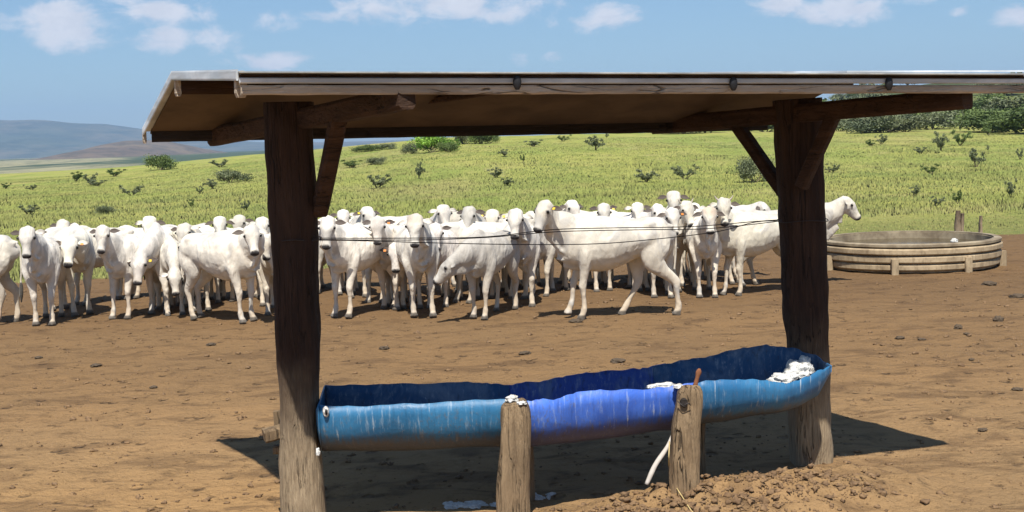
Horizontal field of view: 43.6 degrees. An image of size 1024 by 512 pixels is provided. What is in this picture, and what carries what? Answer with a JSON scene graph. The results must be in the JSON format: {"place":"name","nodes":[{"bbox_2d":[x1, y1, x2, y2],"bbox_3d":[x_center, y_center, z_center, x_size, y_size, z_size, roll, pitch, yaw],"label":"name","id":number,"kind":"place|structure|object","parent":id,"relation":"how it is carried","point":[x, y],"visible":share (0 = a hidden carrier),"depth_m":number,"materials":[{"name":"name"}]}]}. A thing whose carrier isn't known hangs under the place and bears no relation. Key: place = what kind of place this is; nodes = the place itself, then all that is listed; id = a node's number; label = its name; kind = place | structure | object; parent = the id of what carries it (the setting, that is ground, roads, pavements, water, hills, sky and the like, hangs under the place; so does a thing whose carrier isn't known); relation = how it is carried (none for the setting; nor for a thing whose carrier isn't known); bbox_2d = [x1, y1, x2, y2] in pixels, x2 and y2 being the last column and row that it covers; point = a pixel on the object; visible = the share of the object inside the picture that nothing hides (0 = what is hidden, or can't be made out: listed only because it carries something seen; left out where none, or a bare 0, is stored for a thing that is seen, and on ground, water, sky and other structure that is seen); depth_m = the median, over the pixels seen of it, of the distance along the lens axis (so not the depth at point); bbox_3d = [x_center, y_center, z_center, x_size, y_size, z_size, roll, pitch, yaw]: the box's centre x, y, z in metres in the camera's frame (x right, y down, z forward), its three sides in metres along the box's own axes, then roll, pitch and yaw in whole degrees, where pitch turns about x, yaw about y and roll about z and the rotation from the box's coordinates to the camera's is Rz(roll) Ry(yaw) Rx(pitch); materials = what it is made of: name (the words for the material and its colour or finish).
{"place":"outdoors","nodes":[
{"label":"outdoors","id":0,"kind":"place"},
{"bbox_2d":[30,140,227,159],"bbox_3d":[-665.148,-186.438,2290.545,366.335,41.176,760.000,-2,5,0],"label":"hill","id":1,"kind":"structure","parent":0,"point":[136,148],"depth_m":2111.99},
{"bbox_2d":[0,120,411,158],"bbox_3d":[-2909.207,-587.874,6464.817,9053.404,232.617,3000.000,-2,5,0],"label":"mountains","id":2,"kind":"structure","parent":0,"point":[31,138],"depth_m":5905.97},
{"bbox_2d":[0,84,1023,511],"bbox_3d":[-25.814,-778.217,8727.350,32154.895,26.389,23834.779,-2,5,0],"label":"ground","id":3,"kind":"structure","parent":0,"point":[164,432],"depth_m":12.23,"materials":[{"name":"soil"}]},
{"bbox_2d":[0,235,22,321],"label":"cow","id":4,"kind":"object","parent":3,"relation":"on","point":[10,251],"visible":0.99,"depth_m":16.34},
{"bbox_2d":[18,204,40,213],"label":"shrub","id":5,"kind":"object","parent":3,"relation":"on","point":[32,209],"visible":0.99,"depth_m":46.89,"materials":[{"name":"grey plant"}]},
{"bbox_2d":[10,226,66,325],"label":"cow","id":6,"kind":"object","parent":3,"relation":"on","point":[42,261],"visible":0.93,"depth_m":15.98},
{"bbox_2d":[41,223,95,316],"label":"cow","id":7,"kind":"object","parent":3,"relation":"on","point":[76,247],"visible":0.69,"depth_m":16.83},
{"bbox_2d":[50,219,144,305],"bbox_3d":[-5.927,0.055,18.292,0.554,1.263,1.607,1,6,29],"label":"cow","id":8,"kind":"object","parent":3,"relation":"on","point":[61,223],"visible":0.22,"depth_m":18.15},
{"bbox_2d":[95,205,116,213],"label":"bush","id":9,"kind":"object","parent":3,"relation":"on","point":[99,209],"visible":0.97,"depth_m":44.39,"materials":[{"name":"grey plant"}]},
{"bbox_2d":[110,225,143,299],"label":"cow","id":10,"kind":"object","parent":3,"relation":"on","point":[136,231],"visible":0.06,"depth_m":18.67},
{"bbox_2d":[90,225,171,319],"bbox_3d":[-4.934,0.171,16.630,0.514,1.253,1.632,0,5,17],"label":"cow","id":11,"kind":"object","parent":3,"relation":"on","point":[116,249],"visible":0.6,"depth_m":16.30},
{"bbox_2d":[118,185,144,194],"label":"shrub","id":12,"kind":"object","parent":3,"relation":"on","point":[134,191],"visible":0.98,"depth_m":59.61,"materials":[{"name":"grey plant"}]},
{"bbox_2d":[128,222,179,314],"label":"cow","id":13,"kind":"object","parent":3,"relation":"on","point":[144,257],"visible":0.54,"depth_m":16.45},
{"bbox_2d":[142,153,180,169],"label":"bush","id":14,"kind":"object","parent":3,"relation":"on","point":[165,161],"visible":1,"depth_m":107.27,"materials":[{"name":"green plant"}]},
{"bbox_2d":[116,223,209,299],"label":"cow","id":15,"kind":"object","parent":3,"relation":"on","point":[118,282],"visible":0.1,"depth_m":18.75},
{"bbox_2d":[134,216,194,308],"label":"cow","id":16,"kind":"object","parent":3,"relation":"on","point":[147,222],"visible":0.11,"depth_m":16.97},
{"bbox_2d":[153,235,185,315],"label":"cow","id":17,"kind":"object","parent":3,"relation":"on","point":[167,267],"visible":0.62,"depth_m":16.51},
{"bbox_2d":[170,223,211,311],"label":"cow","id":18,"kind":"object","parent":3,"relation":"on","point":[182,230],"visible":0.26,"depth_m":16.55},
{"bbox_2d":[164,226,225,307],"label":"cow","id":19,"kind":"object","parent":3,"relation":"on","point":[211,295],"visible":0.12,"depth_m":18.05},
{"bbox_2d":[205,216,235,302],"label":"cow","id":20,"kind":"object","parent":3,"relation":"on","point":[218,223],"visible":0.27,"depth_m":17.81},
{"bbox_2d":[179,224,268,323],"bbox_3d":[-3.493,0.202,15.827,1.732,1.249,0.612,3,7,44],"label":"cow","id":21,"kind":"object","parent":3,"relation":"on","point":[234,255],"visible":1,"depth_m":15.66},
{"bbox_2d":[195,225,264,300],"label":"cow","id":22,"kind":"object","parent":3,"relation":"on","point":[204,228],"visible":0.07,"depth_m":18.18},
{"bbox_2d":[213,168,254,182],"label":"bush","id":23,"kind":"object","parent":3,"relation":"on","point":[227,174],"visible":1,"depth_m":66.52,"materials":[{"name":"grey plant"}]},
{"bbox_2d":[230,215,256,297],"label":"cow","id":24,"kind":"object","parent":3,"relation":"on","point":[241,221],"visible":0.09,"depth_m":17.85},
{"bbox_2d":[247,217,270,306],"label":"cow","id":25,"kind":"object","parent":3,"relation":"on","point":[261,223],"visible":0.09,"depth_m":17.34},
{"bbox_2d":[258,232,273,314],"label":"cow","id":26,"kind":"object","parent":3,"relation":"on","point":[265,271],"visible":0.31,"depth_m":16.32},
{"bbox_2d":[318,225,346,293],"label":"cow","id":27,"kind":"object","parent":3,"relation":"on","point":[321,254],"visible":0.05,"depth_m":18.57},
{"bbox_2d":[329,209,355,294],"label":"cow","id":28,"kind":"object","parent":3,"relation":"on","point":[343,214],"visible":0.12,"depth_m":17.88},
{"bbox_2d":[341,160,363,167],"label":"shrub","id":29,"kind":"object","parent":3,"relation":"on","point":[351,163],"visible":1,"depth_m":73.09,"materials":[{"name":"green plant"}]},
{"bbox_2d":[318,215,399,318],"bbox_3d":[-1.949,0.096,16.035,0.572,1.308,1.725,1,6,26],"label":"cow","id":30,"kind":"object","parent":3,"relation":"on","point":[351,259],"visible":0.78,"depth_m":15.76},
{"bbox_2d":[340,206,379,297],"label":"cow","id":31,"kind":"object","parent":3,"relation":"on","point":[365,213],"visible":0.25,"depth_m":17.65},
{"bbox_2d":[320,215,408,287],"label":"cow","id":32,"kind":"object","parent":3,"relation":"on","point":[397,220],"visible":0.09,"depth_m":18.97},
{"bbox_2d":[349,145,380,151],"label":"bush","id":33,"kind":"object","parent":3,"relation":"on","point":[366,148],"visible":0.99,"depth_m":102.91,"materials":[{"name":"green plant"}]},
{"bbox_2d":[365,156,385,164],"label":"bush","id":34,"kind":"object","parent":3,"relation":"on","point":[373,160],"visible":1,"depth_m":74.67,"materials":[{"name":"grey plant"}]},
{"bbox_2d":[367,174,392,187],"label":"shrub","id":35,"kind":"object","parent":3,"relation":"on","point":[381,182],"visible":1,"depth_m":52.72,"materials":[{"name":"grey plant"}]},
{"bbox_2d":[354,222,409,302],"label":"cow","id":36,"kind":"object","parent":3,"relation":"on","point":[368,280],"visible":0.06,"depth_m":17.34},
{"bbox_2d":[375,142,399,149],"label":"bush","id":37,"kind":"object","parent":3,"relation":"on","point":[390,146],"visible":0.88,"depth_m":103.35,"materials":[{"name":"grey plant"}]},
{"bbox_2d":[362,216,421,309],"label":"cow","id":38,"kind":"object","parent":3,"relation":"on","point":[379,227],"visible":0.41,"depth_m":16.22},
{"bbox_2d":[380,225,410,309],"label":"cow","id":39,"kind":"object","parent":3,"relation":"on","point":[393,257],"visible":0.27,"depth_m":15.90},
{"bbox_2d":[398,143,420,153],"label":"bush","id":40,"kind":"object","parent":3,"relation":"on","point":[409,148],"visible":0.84,"depth_m":89.43,"materials":[{"name":"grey plant"}]},
{"bbox_2d":[394,213,439,317],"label":"cow","id":41,"kind":"object","parent":3,"relation":"on","point":[417,260],"visible":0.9,"depth_m":15.60},
{"bbox_2d":[415,162,425,177],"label":"shrub","id":42,"kind":"object","parent":3,"relation":"on","point":[419,169],"visible":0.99,"depth_m":58.97,"materials":[{"name":"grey plant"}]},
{"bbox_2d":[407,137,464,152],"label":"bush","id":43,"kind":"object","parent":3,"relation":"on","point":[427,143],"visible":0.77,"depth_m":87.74,"materials":[{"name":"green plant"}]},
{"bbox_2d":[416,204,456,296],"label":"cow","id":44,"kind":"object","parent":3,"relation":"on","point":[442,214],"visible":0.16,"depth_m":17.26},
{"bbox_2d":[425,222,462,307],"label":"cow","id":45,"kind":"object","parent":3,"relation":"on","point":[439,231],"visible":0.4,"depth_m":16.48},
{"bbox_2d":[436,141,459,151],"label":"bush","id":46,"kind":"object","parent":3,"relation":"on","point":[448,146],"visible":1,"depth_m":85.41,"materials":[{"name":"green plant"}]},
{"bbox_2d":[450,211,480,292],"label":"cow","id":47,"kind":"object","parent":3,"relation":"on","point":[455,217],"visible":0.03,"depth_m":17.65},
{"bbox_2d":[449,136,485,143],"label":"tree","id":48,"kind":"object","parent":3,"relation":"on","point":[461,139],"visible":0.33,"depth_m":103.26,"materials":[{"name":"green plant"}]},
{"bbox_2d":[442,500,495,508],"bbox_3d":[-0.205,1.451,7.490,0.413,0.028,0.159,-2,5,0],"label":"salt spill","id":49,"kind":"object","parent":3,"relation":"on","point":[474,504],"visible":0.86,"depth_m":7.47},
{"bbox_2d":[432,229,519,319],"bbox_3d":[-0.340,0.206,15.546,0.488,1.090,1.655,1,6,29],"label":"cow","id":50,"kind":"object","parent":3,"relation":"on","point":[484,261],"visible":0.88,"depth_m":15.30},
{"bbox_2d":[466,136,491,143],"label":"tree","id":51,"kind":"object","parent":3,"relation":"on","point":[472,138],"visible":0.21,"depth_m":102.89,"materials":[{"name":"green plant"}]},
{"bbox_2d":[457,206,504,298],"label":"cow","id":52,"kind":"object","parent":3,"relation":"on","point":[470,215],"visible":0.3,"depth_m":16.95},
{"bbox_2d":[451,213,521,287],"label":"cow","id":53,"kind":"object","parent":3,"relation":"on","point":[454,282],"visible":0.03,"depth_m":18.97},
{"bbox_2d":[441,220,538,303],"bbox_3d":[-0.463,0.059,16.975,1.785,1.134,0.524,-4,5,-20],"label":"cow","id":54,"kind":"object","parent":3,"relation":"on","point":[458,229],"visible":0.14,"depth_m":16.86},
{"bbox_2d":[482,136,500,143],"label":"tree","id":55,"kind":"object","parent":3,"relation":"on","point":[495,139],"visible":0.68,"depth_m":103.29,"materials":[{"name":"green plant"}]},
{"bbox_2d":[487,166,502,177],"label":"shrub","id":56,"kind":"object","parent":3,"relation":"on","point":[498,173],"visible":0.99,"depth_m":56.93,"materials":[{"name":"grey plant"}]},
{"bbox_2d":[480,209,523,295],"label":"cow","id":57,"kind":"object","parent":3,"relation":"on","point":[491,215],"visible":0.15,"depth_m":17.23},
{"bbox_2d":[0,132,1023,282],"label":"pasture grass","id":58,"kind":"structure","parent":3,"relation":"on","point":[241,195],"depth_m":49.73,"materials":[{"name":"green plant"}]},
{"bbox_2d":[0,256,1023,511],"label":"soil clods","id":59,"kind":"object","parent":3,"relation":"on","point":[682,502],"visible":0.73,"depth_m":7.61,"materials":[{"name":"brown soil"}]},
{"bbox_2d":[499,208,539,306],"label":"cow","id":60,"kind":"object","parent":3,"relation":"on","point":[517,220],"visible":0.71,"depth_m":16.11},
{"bbox_2d":[499,216,570,283],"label":"cow","id":61,"kind":"object","parent":3,"relation":"on","point":[559,281],"visible":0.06,"depth_m":18.92},
{"bbox_2d":[535,492,554,499],"bbox_3d":[0.163,1.425,7.614,0.215,0.033,0.154,-2,5,0],"label":"salt spill","id":62,"kind":"object","parent":3,"relation":"on","point":[541,497],"visible":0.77,"depth_m":7.58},
{"bbox_2d":[526,211,575,296],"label":"cow","id":63,"kind":"object","parent":3,"relation":"on","point":[548,254],"visible":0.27,"depth_m":17.31},
{"bbox_2d":[536,200,582,290],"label":"cow","id":64,"kind":"object","parent":3,"relation":"on","point":[572,206],"visible":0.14,"depth_m":18.00},
{"bbox_2d":[316,344,831,511],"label":"feed trough","id":65,"kind":"object","parent":3,"relation":"on","point":[729,385],"visible":0.94,"depth_m":7.15,"materials":[{"name":"teal plastic"}]},
{"bbox_2d":[505,394,526,404],"bbox_3d":[0.025,0.773,6.905,0.135,0.042,0.071,2,6,35],"label":"salt crust","id":66,"kind":"object","parent":65,"relation":"on","point":[510,398],"visible":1,"depth_m":6.90},
{"bbox_2d":[646,382,682,388],"bbox_3d":[0.871,0.729,7.223,0.221,0.034,0.118,0,5,20],"label":"salt crust","id":67,"kind":"object","parent":65,"relation":"on","point":[666,384],"visible":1,"depth_m":7.22},
{"bbox_2d":[766,355,814,383],"bbox_3d":[1.686,0.675,7.676,0.211,0.128,0.399,3,7,42],"label":"salt heap","id":68,"kind":"object","parent":65,"relation":"in","point":[800,368],"visible":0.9,"depth_m":7.64,"materials":[{"name":"white food"}]},
{"bbox_2d":[142,69,1023,511],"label":"feeding shelter","id":69,"kind":"object","parent":3,"relation":"on","point":[286,117],"visible":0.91,"depth_m":7.12,"materials":[{"name":"brown wood"}]},
{"bbox_2d":[312,221,779,240],"bbox_3d":[0.285,-0.144,7.461,2.909,0.074,0.032,-4,5,-18],"label":"wire","id":70,"kind":"object","parent":69,"relation":"attached to","point":[546,232],"visible":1,"depth_m":7.45,"materials":[{"name":"grey metal"}]},
{"bbox_2d":[312,219,781,238],"bbox_3d":[0.285,-0.156,7.460,2.909,0.063,0.032,-4,5,-18],"label":"wire","id":71,"kind":"object","parent":69,"relation":"attached to","point":[542,230],"visible":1,"depth_m":7.44,"materials":[{"name":"grey metal"}]},
{"bbox_2d":[313,220,781,244],"bbox_3d":[0.286,-0.116,7.464,2.910,0.123,0.033,-4,5,-18],"label":"wire","id":72,"kind":"object","parent":69,"relation":"attached to","point":[540,244],"visible":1,"depth_m":7.44,"materials":[{"name":"grey metal"}]},
{"bbox_2d":[584,134,608,149],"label":"shrub","id":73,"kind":"object","parent":3,"relation":"on","point":[595,143],"visible":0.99,"depth_m":80.79,"materials":[{"name":"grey plant"}]},
{"bbox_2d":[588,203,617,291],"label":"cow","id":74,"kind":"object","parent":3,"relation":"on","point":[603,209],"visible":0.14,"depth_m":17.70},
{"bbox_2d":[580,209,629,282],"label":"cow","id":75,"kind":"object","parent":3,"relation":"on","point":[614,213],"visible":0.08,"depth_m":18.85},
{"bbox_2d":[533,200,681,319],"bbox_3d":[1.076,0.023,15.093,1.781,1.441,0.598,-3,5,-13],"label":"cow","id":76,"kind":"object","parent":3,"relation":"on","point":[582,261],"visible":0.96,"depth_m":14.91},
{"bbox_2d":[593,203,666,291],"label":"cow","id":77,"kind":"object","parent":3,"relation":"on","point":[656,209],"visible":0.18,"depth_m":17.61},
{"bbox_2d":[624,202,650,287],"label":"cow","id":78,"kind":"object","parent":3,"relation":"on","point":[637,208],"visible":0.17,"depth_m":17.63},
{"bbox_2d":[634,169,659,181],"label":"shrub","id":79,"kind":"object","parent":3,"relation":"on","point":[646,178],"visible":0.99,"depth_m":50.47,"materials":[{"name":"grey plant"}]},
{"bbox_2d":[645,435,670,484],"bbox_3d":[0.833,1.138,7.186,0.225,0.271,0.029,-5,6,-34],"label":"stick","id":80,"kind":"object","parent":3,"relation":"on","point":[656,464],"visible":0.84,"depth_m":7.16,"materials":[{"name":"white wood"}]},
{"bbox_2d":[638,207,686,298],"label":"cow","id":81,"kind":"object","parent":3,"relation":"on","point":[670,215],"visible":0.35,"depth_m":16.67},
{"bbox_2d":[656,191,688,286],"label":"cow","id":82,"kind":"object","parent":3,"relation":"on","point":[672,197],"visible":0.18,"depth_m":17.54},
{"bbox_2d":[650,199,697,293],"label":"cow","id":83,"kind":"object","parent":3,"relation":"on","point":[688,208],"visible":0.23,"depth_m":16.95},
{"bbox_2d":[670,164,699,178],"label":"shrub","id":84,"kind":"object","parent":3,"relation":"on","point":[682,174],"visible":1,"depth_m":52.36,"materials":[{"name":"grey plant"}]},
{"bbox_2d":[679,203,704,286],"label":"cow","id":85,"kind":"object","parent":3,"relation":"on","point":[681,278],"visible":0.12,"depth_m":18.01},
{"bbox_2d":[686,206,724,297],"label":"cow","id":86,"kind":"object","parent":3,"relation":"on","point":[708,247],"visible":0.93,"depth_m":16.66},
{"bbox_2d":[687,215,738,284],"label":"cow","id":87,"kind":"object","parent":3,"relation":"on","point":[732,281],"visible":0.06,"depth_m":18.65},
{"bbox_2d":[685,201,769,277],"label":"cow","id":88,"kind":"object","parent":3,"relation":"on","point":[761,206],"visible":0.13,"depth_m":18.68},
{"bbox_2d":[708,196,780,295],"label":"cow","id":89,"kind":"object","parent":3,"relation":"on","point":[740,243],"visible":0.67,"depth_m":16.66},
{"bbox_2d":[734,154,774,181],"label":"bush","id":90,"kind":"object","parent":3,"relation":"on","point":[746,168],"visible":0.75,"depth_m":48.35,"materials":[{"name":"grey plant"}]},
{"bbox_2d":[735,196,860,285],"bbox_3d":[3.954,-0.204,17.732,1.733,1.227,0.498,-1,5,6],"label":"cow","id":91,"kind":"object","parent":3,"relation":"on","point":[836,210],"visible":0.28,"depth_m":17.59},
{"bbox_2d":[838,115,911,133],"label":"tree","id":92,"kind":"object","parent":3,"relation":"on","point":[855,125],"visible":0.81,"depth_m":115.57,"materials":[{"name":"green plant"}]},
{"bbox_2d":[860,93,892,97],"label":"tree","id":93,"kind":"object","parent":3,"relation":"on","point":[870,94],"visible":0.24,"depth_m":260.11,"materials":[{"name":"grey plant"}]},
{"bbox_2d":[843,113,920,132],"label":"tree","id":94,"kind":"object","parent":3,"relation":"on","point":[891,125],"visible":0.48,"depth_m":116.33,"materials":[{"name":"green plant"}]},
{"bbox_2d":[870,114,938,131],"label":"tree","id":95,"kind":"object","parent":3,"relation":"on","point":[914,123],"visible":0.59,"depth_m":118.49,"materials":[{"name":"green plant"}]},
{"bbox_2d":[827,230,1006,274],"bbox_3d":[6.128,-0.028,19.787,2.716,0.535,2.739,-2,5,0],"label":"water tank","id":96,"kind":"object","parent":3,"relation":"on","point":[912,251],"visible":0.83,"depth_m":18.77,"materials":[{"name":"concrete"}]},
{"bbox_2d":[920,163,938,173],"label":"shrub","id":97,"kind":"object","parent":3,"relation":"on","point":[932,169],"visible":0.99,"depth_m":50.77,"materials":[{"name":"green plant"}]},
{"bbox_2d":[913,110,965,129],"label":"tree","id":98,"kind":"object","parent":3,"relation":"on","point":[941,117],"visible":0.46,"depth_m":129.38,"materials":[{"name":"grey plant"}]},
{"bbox_2d":[932,131,949,149],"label":"shrub","id":99,"kind":"object","parent":3,"relation":"on","point":[940,143],"visible":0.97,"depth_m":72.32,"materials":[{"name":"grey plant"}]},
{"bbox_2d":[954,210,960,230],"bbox_3d":[7.438,-0.354,21.372,0.109,0.813,0.120,-2,5,0],"label":"fence post","id":100,"kind":"object","parent":3,"relation":"on","point":[957,225],"visible":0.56,"depth_m":21.31,"materials":[{"name":"brown wood"}]},
{"bbox_2d":[950,129,972,145],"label":"shrub","id":101,"kind":"object","parent":3,"relation":"on","point":[958,139],"visible":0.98,"depth_m":78.79,"materials":[{"name":"green plant"}]},
{"bbox_2d":[969,145,988,166],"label":"shrub","id":102,"kind":"object","parent":3,"relation":"on","point":[973,158],"visible":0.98,"depth_m":55.78,"materials":[{"name":"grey plant"}]},
{"bbox_2d":[947,106,1013,131],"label":"tree","id":103,"kind":"object","parent":3,"relation":"on","point":[968,121],"visible":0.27,"depth_m":114.81,"materials":[{"name":"green plant"}]},
{"bbox_2d":[972,93,1002,108],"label":"tree","id":104,"kind":"object","parent":3,"relation":"on","point":[979,103],"visible":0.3,"depth_m":190.20,"materials":[{"name":"green plant"}]},
{"bbox_2d":[970,109,1005,132],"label":"tree","id":105,"kind":"object","parent":3,"relation":"on","point":[979,119],"visible":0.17,"depth_m":111.72,"materials":[{"name":"green plant"}]},
{"bbox_2d":[980,104,1022,133],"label":"tree","id":106,"kind":"object","parent":3,"relation":"on","point":[986,120],"visible":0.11,"depth_m":107.56,"materials":[{"name":"green plant"}]},
{"bbox_2d":[983,95,1023,110],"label":"tree","id":107,"kind":"object","parent":3,"relation":"on","point":[1000,103],"visible":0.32,"depth_m":133.86,"materials":[{"name":"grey plant"}]},
{"bbox_2d":[988,104,1023,132],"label":"tree","id":108,"kind":"object","parent":3,"relation":"on","point":[1012,121],"visible":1,"depth_m":103.07,"materials":[{"name":"green plant"}]},
{"bbox_2d":[1005,178,1017,196],"bbox_3d":[14.299,-1.932,36.692,0.530,0.613,0.296,-7,7,-45],"label":"shrub","id":109,"kind":"object","parent":3,"relation":"on","point":[1011,188],"visible":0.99,"depth_m":36.65,"materials":[{"name":"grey plant"}]},
{"bbox_2d":[0,0,1023,141],"label":"sky","id":110,"kind":"structure","parent":0,"point":[109,62],"materials":[{"name":"blue"}]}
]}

